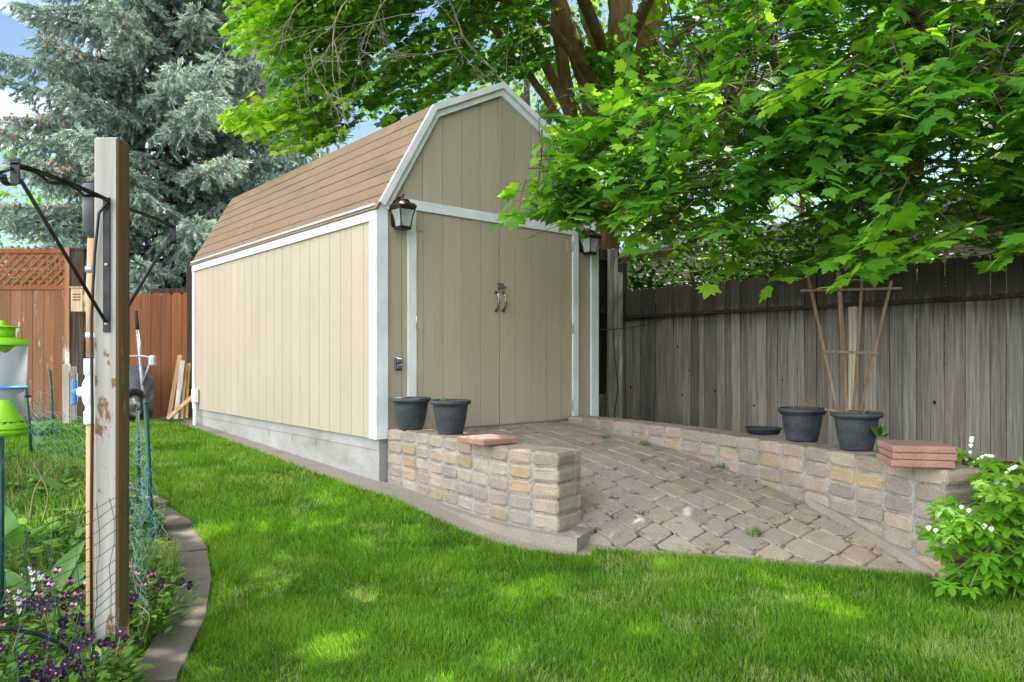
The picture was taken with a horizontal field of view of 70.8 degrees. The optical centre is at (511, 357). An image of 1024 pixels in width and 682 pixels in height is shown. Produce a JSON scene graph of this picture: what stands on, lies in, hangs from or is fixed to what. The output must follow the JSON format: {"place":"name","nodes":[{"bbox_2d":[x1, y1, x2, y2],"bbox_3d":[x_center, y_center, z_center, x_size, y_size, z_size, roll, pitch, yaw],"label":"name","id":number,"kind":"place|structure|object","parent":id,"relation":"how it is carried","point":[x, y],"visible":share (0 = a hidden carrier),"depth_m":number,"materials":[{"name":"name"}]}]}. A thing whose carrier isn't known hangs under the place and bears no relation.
{"place":"outdoors","nodes":[
{"label":"outdoors","id":0,"kind":"place"},
{"bbox_2d":[0,400,27,436],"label":"wasp trap","id":1,"kind":"object","parent":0,"point":[12,423],"visible":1,"depth_m":2.72,"materials":[{"name":"plastic"}]},
{"bbox_2d":[0,293,29,352],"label":"hanging feeder","id":2,"kind":"object","parent":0,"point":[9,340],"visible":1,"depth_m":2.58,"materials":[{"name":"plastic"}]},
{"bbox_2d":[0,0,1023,274],"label":"sky","id":3,"kind":"structure","parent":0,"point":[11,33],"materials":[{"name":"white"}]},
{"bbox_2d":[4,417,1023,681],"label":"ground","id":4,"kind":"structure","parent":0,"point":[683,679],"depth_m":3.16,"materials":[{"name":"green plant"}]},
{"bbox_2d":[0,385,26,616],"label":"metal stake","id":5,"kind":"object","parent":4,"relation":"on","point":[2,387],"visible":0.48,"depth_m":2.99,"materials":[{"name":"teal metal"}]},
{"bbox_2d":[24,388,32,452],"bbox_3d":[-4.961,0.705,7.400,0.094,0.798,0.032,0,0,0],"label":"metal stake","id":6,"kind":"object","parent":4,"relation":"on","point":[28,419],"visible":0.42,"depth_m":7.39,"materials":[{"name":"metal"}]},
{"bbox_2d":[0,247,70,416],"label":"lattice fence","id":7,"kind":"object","parent":4,"relation":"on","point":[39,315],"visible":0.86,"depth_m":10.50,"materials":[{"name":"brown wood"}]},
{"bbox_2d":[0,126,75,269],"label":"deciduous tree","id":8,"kind":"object","parent":4,"relation":"on","point":[7,195],"visible":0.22,"depth_m":20.84,"materials":[{"name":"green plant"}]},
{"bbox_2d":[22,418,63,434],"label":"broad leaf plant","id":9,"kind":"object","parent":4,"relation":"on","point":[42,430],"visible":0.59,"depth_m":8.64,"materials":[{"name":"plant"}]},
{"bbox_2d":[49,370,54,426],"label":"metal stake","id":10,"kind":"object","parent":4,"relation":"on","point":[51,390],"visible":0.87,"depth_m":9.19,"materials":[{"name":"metal"}]},
{"bbox_2d":[62,364,71,424],"bbox_3d":[-5.928,0.650,9.600,0.108,1.121,0.041,0,0,0],"label":"wooden stake","id":11,"kind":"object","parent":4,"relation":"on","point":[66,388],"visible":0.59,"depth_m":9.58,"materials":[{"name":"brown wood"}]},
{"bbox_2d":[71,367,77,421],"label":"wooden stake","id":12,"kind":"object","parent":4,"relation":"on","point":[74,376],"visible":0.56,"depth_m":9.88,"materials":[{"name":"grey wood"}]},
{"bbox_2d":[70,248,87,416],"bbox_3d":[-6.346,-0.269,10.560,0.218,2.659,0.128,0,0,0],"label":"fence post","id":13,"kind":"object","parent":4,"relation":"on","point":[78,257],"visible":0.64,"depth_m":10.50,"materials":[{"name":"brown wood"}]},
{"bbox_2d":[69,287,85,311],"bbox_3d":[-6.219,-0.829,10.352,0.190,0.358,0.165,0,0,0],"label":"nest box","id":14,"kind":"object","parent":13,"relation":"attached to","point":[78,299],"visible":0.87,"depth_m":10.29,"materials":[{"name":"brown wood"}]},
{"bbox_2d":[71,183,94,648],"bbox_3d":[-1.651,0.274,2.800,0.118,1.892,0.079,0,0,0],"label":"irrigation pipe","id":15,"kind":"object","parent":4,"relation":"on","point":[88,217],"visible":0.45,"depth_m":2.78,"materials":[{"name":"white plastic"}]},
{"bbox_2d":[3,462,173,676],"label":"soil","id":16,"kind":"structure","parent":4,"relation":"on","point":[32,470],"depth_m":5.07,"materials":[{"name":"soil"}]},
{"bbox_2d":[0,644,27,680],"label":"pansy plant","id":17,"kind":"object","parent":16,"relation":"on","point":[10,664],"visible":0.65,"depth_m":2.42,"materials":[{"name":"green plant"}]},
{"bbox_2d":[1,594,31,639],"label":"pansy plant","id":18,"kind":"object","parent":16,"relation":"on","point":[19,609],"visible":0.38,"depth_m":3.00,"materials":[{"name":"white plant"}]},
{"bbox_2d":[0,602,34,636],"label":"pansy plant","id":19,"kind":"object","parent":16,"relation":"on","point":[7,608],"visible":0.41,"depth_m":2.94,"materials":[{"name":"green plant"}]},
{"bbox_2d":[0,625,44,678],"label":"pansy plant","id":20,"kind":"object","parent":16,"relation":"on","point":[5,662],"visible":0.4,"depth_m":2.53,"materials":[{"name":"green plant"}]},
{"bbox_2d":[0,633,45,672],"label":"pansy plant","id":21,"kind":"object","parent":16,"relation":"on","point":[22,637],"visible":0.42,"depth_m":2.65,"materials":[{"name":"green plant"}]},
{"bbox_2d":[4,569,48,612],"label":"pansy plant","id":22,"kind":"object","parent":16,"relation":"on","point":[39,577],"visible":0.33,"depth_m":3.24,"materials":[{"name":"white plant"}]},
{"bbox_2d":[2,669,67,681],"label":"pansy plant","id":23,"kind":"object","parent":16,"relation":"on","point":[43,679],"visible":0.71,"depth_m":2.31,"materials":[{"name":"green plant"}]},
{"bbox_2d":[4,505,72,564],"bbox_3d":[-2.881,1.041,4.191,0.596,0.280,0.703,0,0,0],"label":"broad leaf plant","id":24,"kind":"object","parent":16,"relation":"on","point":[12,527],"visible":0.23,"depth_m":4.19,"materials":[{"name":"plant"}]},
{"bbox_2d":[19,592,68,631],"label":"pansy plant","id":25,"kind":"object","parent":16,"relation":"on","point":[49,594],"visible":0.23,"depth_m":3.02,"materials":[{"name":"purple plant"}]},
{"bbox_2d":[4,540,85,608],"bbox_3d":[-2.081,1.034,3.319,0.684,0.294,0.384,0,0,0],"label":"broad leaf plant","id":26,"kind":"object","parent":16,"relation":"on","point":[13,578],"visible":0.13,"depth_m":3.33,"materials":[{"name":"plant"}]},
{"bbox_2d":[15,644,81,681],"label":"pansy plant","id":27,"kind":"object","parent":16,"relation":"on","point":[21,658],"visible":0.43,"depth_m":2.46,"materials":[{"name":"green plant"}]},
{"bbox_2d":[0,626,71,652],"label":"hose","id":28,"kind":"object","parent":27,"relation":"on","point":[38,634],"visible":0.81,"depth_m":2.42,"materials":[{"name":"rubber"}]},
{"bbox_2d":[5,612,94,668],"bbox_3d":[-1.712,1.058,2.706,0.352,0.196,0.325,0,0,-19],"label":"pansy plant","id":29,"kind":"object","parent":16,"relation":"on","point":[63,623],"visible":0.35,"depth_m":2.72,"materials":[{"name":"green plant"}]},
{"bbox_2d":[15,592,85,639],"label":"pansy plant","id":30,"kind":"object","parent":16,"relation":"on","point":[46,600],"visible":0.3,"depth_m":2.96,"materials":[{"name":"purple plant"}]},
{"bbox_2d":[18,594,85,652],"bbox_3d":[-1.766,1.058,2.838,0.316,0.195,0.301,0,0,7],"label":"pansy plant","id":31,"kind":"object","parent":16,"relation":"on","point":[39,617],"visible":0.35,"depth_m":2.85,"materials":[{"name":"purple plant"}]},
{"bbox_2d":[21,473,85,495],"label":"broad leaf plant","id":32,"kind":"object","parent":16,"relation":"on","point":[52,483],"visible":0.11,"depth_m":5.29,"materials":[{"name":"plant"}]},
{"bbox_2d":[22,581,85,618],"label":"pansy plant","id":33,"kind":"object","parent":16,"relation":"on","point":[49,584],"visible":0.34,"depth_m":3.13,"materials":[{"name":"green plant"}]},
{"bbox_2d":[25,566,82,599],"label":"pansy plant","id":34,"kind":"object","parent":16,"relation":"on","point":[56,570],"visible":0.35,"depth_m":3.26,"materials":[{"name":"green plant"}]},
{"bbox_2d":[0,652,108,681],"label":"pansy plant","id":35,"kind":"object","parent":16,"relation":"on","point":[36,673],"visible":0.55,"depth_m":2.35,"materials":[{"name":"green plant"}]},
{"bbox_2d":[16,625,93,667],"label":"pansy plant","id":36,"kind":"object","parent":16,"relation":"on","point":[61,634],"visible":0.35,"depth_m":2.64,"materials":[{"name":"purple plant"}]},
{"bbox_2d":[46,651,118,681],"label":"pansy plant","id":37,"kind":"object","parent":16,"relation":"on","point":[53,671],"visible":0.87,"depth_m":2.34,"materials":[{"name":"purple plant"}]},
{"bbox_2d":[42,602,142,652],"bbox_3d":[-1.660,1.057,2.839,0.354,0.197,0.327,0,0,-1],"label":"pansy plant","id":38,"kind":"object","parent":16,"relation":"on","point":[131,608],"visible":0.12,"depth_m":2.89,"materials":[{"name":"green plant"}]},
{"bbox_2d":[0,442,202,681],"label":"weeds","id":39,"kind":"object","parent":16,"relation":"on","point":[79,500],"visible":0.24,"depth_m":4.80,"materials":[{"name":"green plant"}]},
{"bbox_2d":[65,633,147,678],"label":"pansy plant","id":40,"kind":"object","parent":16,"relation":"on","point":[108,642],"visible":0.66,"depth_m":2.63,"materials":[{"name":"green plant"}]},
{"bbox_2d":[61,626,153,681],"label":"pansy plant","id":41,"kind":"object","parent":16,"relation":"on","point":[77,647],"visible":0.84,"depth_m":2.48,"materials":[{"name":"purple plant"}]},
{"bbox_2d":[129,563,173,601],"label":"pansy plant","id":42,"kind":"object","parent":16,"relation":"on","point":[152,574],"visible":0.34,"depth_m":3.43,"materials":[{"name":"green plant"}]},
{"bbox_2d":[129,570,175,605],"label":"pansy plant","id":43,"kind":"object","parent":16,"relation":"on","point":[149,584],"visible":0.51,"depth_m":3.34,"materials":[{"name":"green plant"}]},
{"bbox_2d":[129,587,184,634],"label":"pansy plant","id":44,"kind":"object","parent":16,"relation":"on","point":[133,597],"visible":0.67,"depth_m":3.04,"materials":[{"name":"green plant"}]},
{"bbox_2d":[129,575,201,618],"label":"pansy plant","id":45,"kind":"object","parent":16,"relation":"on","point":[161,583],"visible":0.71,"depth_m":3.21,"materials":[{"name":"green plant"}]},
{"bbox_2d":[29,385,168,635],"bbox_3d":[-3.611,0.782,6.088,0.572,0.863,7.750,0,0,-37],"label":"garden netting","id":46,"kind":"object","parent":4,"relation":"on","point":[142,506],"visible":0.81,"depth_m":4.22,"materials":[{"name":"green metal"}]},
{"bbox_2d":[94,137,128,668],"bbox_3d":[-1.534,0.194,2.765,0.091,2.052,0.090,0,0,0],"label":"timber post","id":47,"kind":"object","parent":4,"relation":"on","point":[111,167],"visible":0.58,"depth_m":2.72,"materials":[{"name":"white wood"}]},
{"bbox_2d":[0,159,109,331],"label":"plant hanger","id":48,"kind":"object","parent":47,"relation":"attached to","point":[16,165],"visible":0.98,"depth_m":2.58,"materials":[{"name":"black metal"}]},
{"bbox_2d":[0,167,109,660],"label":"drip tube","id":49,"kind":"object","parent":47,"relation":"attached to","point":[78,190],"visible":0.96,"depth_m":2.70,"materials":[{"name":"plastic"}]},
{"bbox_2d":[0,486,132,681],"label":"garden wire fence","id":50,"kind":"object","parent":47,"relation":"attached to","point":[129,487],"visible":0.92,"depth_m":2.39,"materials":[{"name":"metal"}]},
{"bbox_2d":[129,208,180,306],"bbox_3d":[-1.528,-0.361,3.054,0.028,0.483,0.486,0,0,0],"label":"plant hanger","id":51,"kind":"object","parent":47,"relation":"attached to","point":[171,237],"visible":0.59,"depth_m":3.09,"materials":[{"name":"black metal"}]},
{"bbox_2d":[88,288,186,416],"bbox_3d":[-5.443,-0.025,10.549,1.472,1.970,0.103,0,0,0],"label":"stained fence","id":52,"kind":"object","parent":4,"relation":"on","point":[162,318],"visible":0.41,"depth_m":10.50,"materials":[{"name":"brown wood"}]},
{"bbox_2d":[136,407,140,505],"bbox_3d":[-2.748,0.799,5.300,0.042,0.862,0.028,0,0,0],"label":"metal stake","id":53,"kind":"object","parent":4,"relation":"on","point":[137,431],"visible":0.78,"depth_m":5.29,"materials":[{"name":"metal"}]},
{"bbox_2d":[129,311,156,420],"bbox_3d":[-5.192,0.149,9.752,0.874,1.573,0.537,0,0,0],"label":"wheelbarrow","id":54,"kind":"object","parent":4,"relation":"on","point":[141,385],"visible":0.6,"depth_m":9.81,"materials":[{"name":"metal"}]},
{"bbox_2d":[144,401,153,543],"bbox_3d":[-2.135,0.779,4.246,0.112,1.043,0.028,0,0,35],"label":"metal stake","id":55,"kind":"object","parent":4,"relation":"on","point":[147,434],"visible":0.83,"depth_m":4.24,"materials":[{"name":"metal"}]},
{"bbox_2d":[129,534,197,573],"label":"dry grass tuft","id":56,"kind":"object","parent":4,"relation":"on","point":[165,555],"visible":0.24,"depth_m":4.01,"materials":[{"name":"green plant"}]},
{"bbox_2d":[131,618,204,681],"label":"edging slab","id":57,"kind":"structure","parent":4,"relation":"on","point":[167,659],"depth_m":2.87,"materials":[{"name":"concrete"}]},
{"bbox_2d":[155,507,192,530],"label":"edging slab","id":58,"kind":"structure","parent":4,"relation":"on","point":[179,521],"depth_m":4.95,"materials":[{"name":"concrete"}]},
{"bbox_2d":[167,355,181,418],"bbox_3d":[-4.702,0.410,10.040,0.061,0.894,0.210,0,0,39],"label":"leaning stake","id":59,"kind":"object","parent":4,"relation":"on","point":[173,391],"visible":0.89,"depth_m":10.03,"materials":[{"name":"brown wood"}]},
{"bbox_2d":[0,0,350,294],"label":"blue spruce","id":60,"kind":"object","parent":4,"relation":"on","point":[175,104],"visible":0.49,"depth_m":12.39,"materials":[{"name":"green plant"}]},
{"bbox_2d":[166,396,190,419],"bbox_3d":[-4.438,0.656,9.691,0.395,0.375,0.049,0,0,-20],"label":"leaning stake","id":61,"kind":"object","parent":4,"relation":"on","point":[173,413],"visible":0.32,"depth_m":9.67,"materials":[{"name":"brown wood"}]},
{"bbox_2d":[173,360,185,418],"bbox_3d":[-4.587,0.440,9.940,0.070,0.813,0.173,0,0,19],"label":"leaning stake","id":62,"kind":"object","parent":4,"relation":"on","point":[180,384],"visible":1,"depth_m":9.93,"materials":[{"name":"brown wood"}]},
{"bbox_2d":[179,363,187,418],"bbox_3d":[-4.558,0.464,9.990,0.068,0.773,0.148,0,0,0],"label":"leaning stake","id":63,"kind":"object","parent":4,"relation":"on","point":[181,414],"visible":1,"depth_m":9.98,"materials":[{"name":"brown wood"}]},
{"bbox_2d":[166,527,206,554],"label":"edging slab","id":64,"kind":"structure","parent":4,"relation":"on","point":[190,540],"depth_m":4.56,"materials":[{"name":"concrete"}]},
{"bbox_2d":[184,363,190,417],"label":"leaning stake","id":65,"kind":"object","parent":4,"relation":"on","point":[187,393],"visible":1,"depth_m":10.03,"materials":[{"name":"brown wood"}]},
{"bbox_2d":[167,579,211,621],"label":"edging slab","id":66,"kind":"structure","parent":4,"relation":"on","point":[202,590],"depth_m":3.46,"materials":[{"name":"concrete"}]},
{"bbox_2d":[186,257,193,417],"bbox_3d":[-4.626,-0.189,10.400,0.108,2.498,0.128,0,0,0],"label":"fence post","id":67,"kind":"object","parent":4,"relation":"on","point":[189,325],"visible":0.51,"depth_m":10.34,"materials":[{"name":"brown wood"}]},
{"bbox_2d":[177,550,211,581],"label":"edging slab","id":68,"kind":"structure","parent":4,"relation":"on","point":[199,569],"depth_m":4.05,"materials":[{"name":"concrete"}]},
{"bbox_2d":[183,422,592,557],"bbox_3d":[-2.031,1.085,7.018,0.391,0.407,7.376,0,0,-42],"label":"concrete strip","id":69,"kind":"object","parent":4,"relation":"on","point":[416,499],"visible":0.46,"depth_m":5.84,"materials":[{"name":"grey concrete"}]},
{"bbox_2d":[189,82,600,481],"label":"garden shed","id":70,"kind":"structure","parent":4,"relation":"on","point":[325,293],"depth_m":6.91,"materials":[{"name":"beige wood"}]},
{"bbox_2d":[191,389,197,424],"bbox_3d":[-4.203,0.690,9.551,0.060,0.540,0.110,0,0,-41],"label":"conduit","id":71,"kind":"object","parent":70,"relation":"attached to","point":[194,396],"visible":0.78,"depth_m":9.53,"materials":[{"name":"white plastic"}]},
{"bbox_2d":[389,194,416,230],"bbox_3d":[-0.930,-1.226,6.081,0.169,0.302,0.200,0,0,-41],"label":"wall lantern","id":72,"kind":"object","parent":70,"relation":"attached to","point":[399,206],"depth_m":6.06,"materials":[{"name":"brown metal"}]},
{"bbox_2d":[416,211,505,428],"bbox_3d":[-0.450,-0.318,6.596,1.015,1.919,0.072,0,0,-41],"label":"door","id":73,"kind":"structure","parent":70,"relation":"in","point":[458,285],"depth_m":6.59,"materials":[{"name":"beige wood"}]},
{"bbox_2d":[499,224,573,423],"bbox_3d":[0.273,-0.318,7.217,0.988,1.919,0.073,0,0,-41],"label":"door","id":74,"kind":"structure","parent":70,"relation":"in","point":[535,307],"depth_m":7.20,"materials":[{"name":"beige wood"}]},
{"bbox_2d":[579,226,600,255],"bbox_3d":[0.808,-1.226,7.573,0.169,0.302,0.200,0,0,-41],"label":"wall lantern","id":75,"kind":"object","parent":70,"relation":"attached to","point":[589,234],"depth_m":7.55,"materials":[{"name":"brown metal"}]},
{"bbox_2d":[388,428,593,551],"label":"retaining wall","id":76,"kind":"structure","parent":4,"relation":"on","point":[527,493],"depth_m":4.83,"materials":[{"name":"stone"}]},
{"bbox_2d":[390,397,430,429],"bbox_3d":[-0.844,0.468,6.020,0.340,0.262,0.340,0,0,31],"label":"flower pot","id":77,"kind":"object","parent":76,"relation":"on","point":[410,413],"visible":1,"depth_m":5.91,"materials":[{"name":"plastic"}]},
{"bbox_2d":[430,395,470,434],"bbox_3d":[-0.483,0.445,5.660,0.326,0.308,0.326,0,0,1],"label":"flower pot","id":78,"kind":"object","parent":76,"relation":"on","point":[450,415],"visible":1,"depth_m":5.56,"materials":[{"name":"plastic"}]},
{"bbox_2d":[457,434,517,445],"bbox_3d":[-0.171,0.575,5.020,0.311,0.041,0.311,0,0,-40],"label":"paving slab","id":79,"kind":"object","parent":76,"relation":"on","point":[487,439],"depth_m":4.93,"materials":[{"name":"pink concrete"}]},
{"bbox_2d":[405,0,636,237],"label":"deciduous tree","id":80,"kind":"object","parent":4,"relation":"on","point":[525,96],"visible":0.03,"depth_m":18.54,"materials":[{"name":"green plant"}]},
{"bbox_2d":[164,0,1023,394],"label":"maple tree","id":81,"kind":"object","parent":4,"relation":"on","point":[654,112],"visible":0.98,"depth_m":4.59,"materials":[{"name":"green plant"}]},
{"bbox_2d":[599,394,606,416],"bbox_3d":[1.202,0.840,9.893,0.420,0.680,0.020,0,0,-41],"label":"plywood offcut","id":82,"kind":"object","parent":4,"relation":"on","point":[602,405],"visible":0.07,"depth_m":9.93,"materials":[{"name":"brown wood"}]},
{"bbox_2d":[599,249,618,393],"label":"dark gate","id":83,"kind":"structure","parent":4,"relation":"on","point":[603,263],"depth_m":10.81,"materials":[{"name":"brown wood"}]},
{"bbox_2d":[607,249,613,417],"bbox_3d":[1.311,-0.130,9.599,0.106,2.621,0.040,0,0,-41],"label":"lumber board","id":84,"kind":"object","parent":4,"relation":"on","point":[610,324],"visible":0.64,"depth_m":9.58,"materials":[{"name":"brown wood"}]},
{"bbox_2d":[612,248,617,417],"bbox_3d":[1.386,-0.140,9.686,0.095,2.640,0.040,0,0,-45],"label":"lumber board","id":85,"kind":"object","parent":4,"relation":"on","point":[615,387],"visible":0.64,"depth_m":9.66,"materials":[{"name":"grey wood"}]},
{"bbox_2d":[618,272,622,418],"bbox_3d":[1.472,0.010,9.845,0.040,2.340,0.090,0,0,41],"label":"lumber board","id":86,"kind":"object","parent":4,"relation":"on","point":[620,332],"visible":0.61,"depth_m":9.82,"materials":[{"name":"grey wood"}]},
{"bbox_2d":[618,236,683,379],"bbox_3d":[2.114,-0.440,11.936,1.800,3.206,1.984,0,0,-41],"label":"leafy shrub","id":87,"kind":"object","parent":4,"relation":"on","point":[648,282],"visible":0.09,"depth_m":11.65,"materials":[{"name":"green plant"}]},
{"bbox_2d":[580,91,724,246],"bbox_3d":[4.104,-4.377,22.851,9.028,11.309,8.421,0,0,0],"label":"deciduous tree","id":88,"kind":"object","parent":4,"relation":"on","point":[643,224],"visible":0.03,"depth_m":22.91,"materials":[{"name":"green plant"}]},
{"bbox_2d":[655,225,817,329],"bbox_3d":[3.413,-0.491,11.136,2.332,3.308,2.815,0,0,-41],"label":"leafy shrub","id":89,"kind":"object","parent":4,"relation":"on","point":[697,273],"visible":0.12,"depth_m":11.03,"materials":[{"name":"green plant"}]},
{"bbox_2d":[585,544,923,577],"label":"ramp kerb","id":90,"kind":"structure","parent":4,"relation":"on","point":[653,551],"depth_m":4.27,"materials":[{"name":"concrete"}]},
{"bbox_2d":[568,415,985,581],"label":"retaining wall","id":91,"kind":"structure","parent":4,"relation":"on","point":[870,496],"depth_m":4.57,"materials":[{"name":"stone"}]},
{"bbox_2d":[744,426,782,434],"bbox_3d":[1.976,0.576,5.660,0.286,0.047,0.286,0,0,0],"label":"pot saucer","id":92,"kind":"object","parent":91,"relation":"on","point":[764,430],"visible":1,"depth_m":5.58,"materials":[{"name":"plastic"}]},
{"bbox_2d":[778,399,826,441],"bbox_3d":[2.093,0.446,5.200,0.330,0.306,0.330,0,0,-28],"label":"flower pot","id":93,"kind":"object","parent":91,"relation":"on","point":[802,423],"visible":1,"depth_m":5.10,"materials":[{"name":"plastic"}]},
{"bbox_2d":[830,404,890,450],"bbox_3d":[2.251,0.448,4.658,0.316,0.302,0.367,0,0,-30],"label":"flower pot","id":94,"kind":"object","parent":91,"relation":"on","point":[856,430],"visible":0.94,"depth_m":4.58,"materials":[{"name":"plastic"}]},
{"bbox_2d":[800,272,901,412],"bbox_3d":[2.202,-0.076,4.691,0.660,0.958,0.029,0,0,0],"label":"fan trellis","id":95,"kind":"object","parent":94,"relation":"in","point":[889,288],"visible":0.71,"depth_m":4.69,"materials":[{"name":"brown wood"}]},
{"bbox_2d":[876,453,955,468],"bbox_3d":[2.250,0.576,4.030,0.316,0.038,0.316,0,0,13],"label":"paving slab","id":96,"kind":"object","parent":91,"relation":"on","point":[914,463],"depth_m":3.89,"materials":[{"name":"pink concrete"}]},
{"bbox_2d":[879,447,957,460],"bbox_3d":[2.262,0.538,4.030,0.315,0.038,0.315,0,0,14],"label":"paving slab","id":97,"kind":"object","parent":96,"relation":"on","point":[922,456],"depth_m":3.88,"materials":[{"name":"pink concrete"}]},
{"bbox_2d":[877,440,956,453],"bbox_3d":[2.256,0.499,4.030,0.316,0.038,0.316,0,0,12],"label":"paving slab","id":98,"kind":"object","parent":97,"relation":"on","point":[913,446],"depth_m":3.91,"materials":[{"name":"pink concrete"}]},
{"bbox_2d":[686,138,936,225],"bbox_3d":[10.063,-4.111,26.219,9.874,10.818,9.219,0,0,36],"label":"deciduous tree","id":99,"kind":"object","parent":4,"relation":"on","point":[788,202],"visible":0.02,"depth_m":26.02,"materials":[{"name":"green plant"}]},
{"bbox_2d":[618,197,1007,387],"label":"brick house","id":100,"kind":"structure","parent":4,"relation":"on","point":[965,252],"depth_m":13.16,"materials":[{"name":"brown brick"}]},
{"bbox_2d":[618,251,1023,473],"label":"board fence","id":101,"kind":"object","parent":4,"relation":"on","point":[735,355],"visible":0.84,"depth_m":8.39,"materials":[{"name":"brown wood"}]},
{"bbox_2d":[723,199,991,311],"bbox_3d":[4.432,-0.532,9.663,2.472,3.388,3.547,0,0,-41],"label":"leafy shrub","id":102,"kind":"object","parent":4,"relation":"on","point":[775,258],"visible":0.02,"depth_m":9.68,"materials":[{"name":"green plant"}]},
{"bbox_2d":[717,0,1015,312],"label":"maple tree","id":103,"kind":"object","parent":4,"relation":"on","point":[920,163],"visible":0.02,"depth_m":8.69,"materials":[{"name":"green plant"}]},
{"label":"planting soil","id":104,"kind":"structure","parent":4,"relation":"on","visible":0},
{"bbox_2d":[916,435,1023,599],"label":"bleeding heart","id":105,"kind":"object","parent":104,"relation":"on","point":[993,524],"visible":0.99,"depth_m":3.51,"materials":[{"name":"green plant"}]},
{"bbox_2d":[463,421,914,570],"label":"ramp paving","id":106,"kind":"structure","parent":0,"point":[676,501],"depth_m":4.84,"materials":[{"name":"beige stone"}]},
{"bbox_2d":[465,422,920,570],"bbox_3d":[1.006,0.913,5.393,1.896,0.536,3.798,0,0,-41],"label":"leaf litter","id":107,"kind":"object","parent":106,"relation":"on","point":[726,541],"visible":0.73,"depth_m":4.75,"materials":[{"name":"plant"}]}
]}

